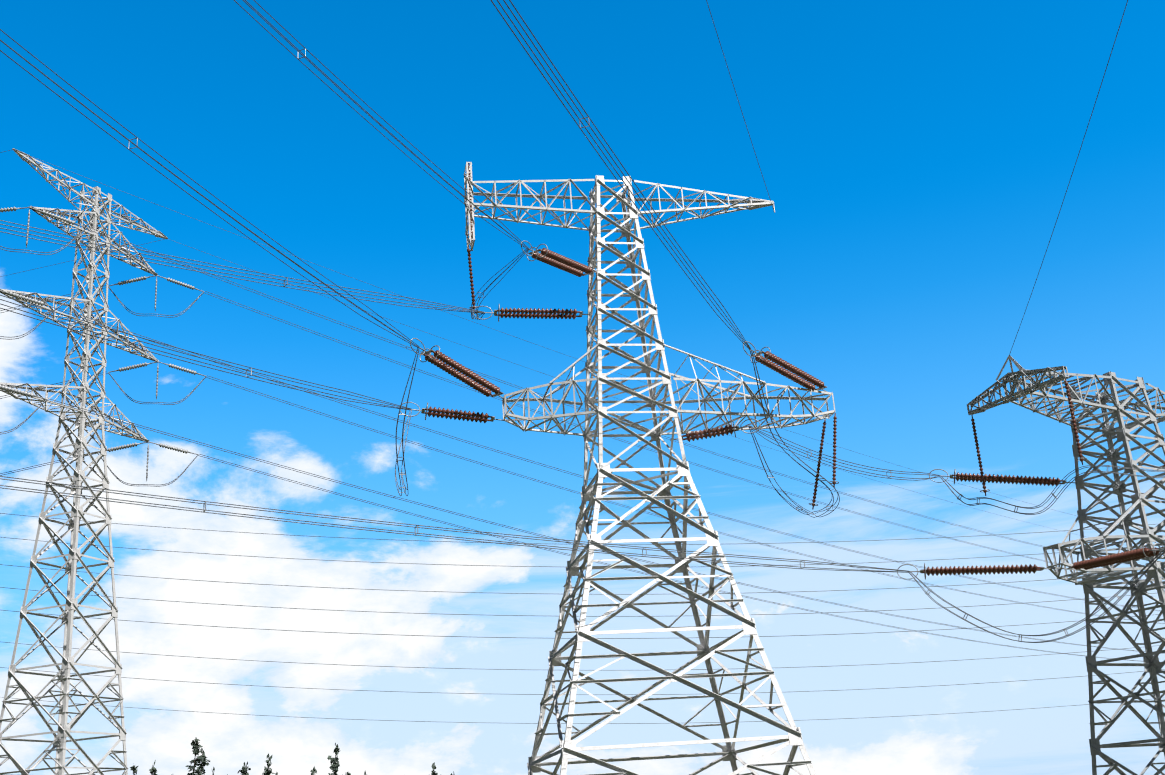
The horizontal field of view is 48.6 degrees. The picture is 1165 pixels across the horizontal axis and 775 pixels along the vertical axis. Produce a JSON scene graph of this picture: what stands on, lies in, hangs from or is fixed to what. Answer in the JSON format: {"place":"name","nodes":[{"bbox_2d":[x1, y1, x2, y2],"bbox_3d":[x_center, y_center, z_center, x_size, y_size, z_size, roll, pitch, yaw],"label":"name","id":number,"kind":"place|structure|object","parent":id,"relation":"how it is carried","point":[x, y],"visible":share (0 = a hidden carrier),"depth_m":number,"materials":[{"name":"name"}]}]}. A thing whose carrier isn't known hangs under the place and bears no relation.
{"place":"outdoors","nodes":[
{"label":"outdoors","id":0,"kind":"place"},
{"bbox_2d":[0,0,1164,723],"bbox_3d":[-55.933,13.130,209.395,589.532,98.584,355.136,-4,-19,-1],"label":"conductors","id":1,"kind":"object","parent":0,"point":[554,548],"visible":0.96,"depth_m":94.23,"materials":[{"name":"metal"}]},
{"bbox_2d":[0,49,1164,660],"bbox_3d":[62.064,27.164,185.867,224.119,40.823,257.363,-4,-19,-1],"label":"line hardware","id":2,"kind":"object","parent":1,"relation":"on","point":[494,313],"visible":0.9,"depth_m":95.90,"materials":[{"name":"metal"}]},
{"bbox_2d":[0,0,1164,774],"label":"sky","id":3,"kind":"structure","parent":0,"point":[917,159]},
{"label":"ground","id":4,"kind":"structure","parent":0,"visible":0},
{"bbox_2d":[0,148,167,774],"bbox_3d":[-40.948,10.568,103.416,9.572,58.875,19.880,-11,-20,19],"label":"tower","id":5,"kind":"structure","parent":4,"relation":"on","point":[77,512],"depth_m":104.18,"materials":[{"name":"metal"}]},
{"bbox_2d":[0,207,199,453],"bbox_3d":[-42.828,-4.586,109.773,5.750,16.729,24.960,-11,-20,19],"label":"grey insulators","id":6,"kind":"object","parent":5,"relation":"attached to","point":[29,394],"visible":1,"depth_m":114.02,"materials":[{"name":"grey ceramic"}]},
{"bbox_2d":[130,737,453,774],"bbox_3d":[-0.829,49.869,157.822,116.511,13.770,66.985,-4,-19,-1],"label":"trees","id":7,"kind":"object","parent":4,"relation":"on","point":[245,765],"visible":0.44,"depth_m":136.82,"materials":[{"name":"green plant"}]},
{"bbox_2d":[464,162,835,774],"bbox_3d":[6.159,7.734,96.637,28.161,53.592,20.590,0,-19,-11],"label":"tower","id":8,"kind":"structure","parent":4,"relation":"on","point":[703,652],"depth_m":97.40,"materials":[{"name":"metal"}]},
{"bbox_2d":[561,200,602,768],"bbox_3d":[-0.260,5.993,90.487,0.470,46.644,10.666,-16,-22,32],"label":"step bolts","id":9,"kind":"object","parent":8,"relation":"attached to","point":[595,497],"visible":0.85,"depth_m":91.48,"materials":[{"name":"metal"}]},
{"bbox_2d":[423,163,1164,575],"bbox_3d":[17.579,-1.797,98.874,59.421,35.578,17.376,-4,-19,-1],"label":"brown insulators","id":10,"kind":"object","parent":8,"relation":"attached to","point":[465,375],"visible":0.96,"depth_m":96.59,"materials":[{"name":"brown ceramic"}]},
{"bbox_2d":[967,355,1164,774],"bbox_3d":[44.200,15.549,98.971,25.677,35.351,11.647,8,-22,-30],"label":"tower","id":11,"kind":"structure","parent":4,"relation":"on","point":[1151,664],"depth_m":99.23,"materials":[{"name":"metal"}]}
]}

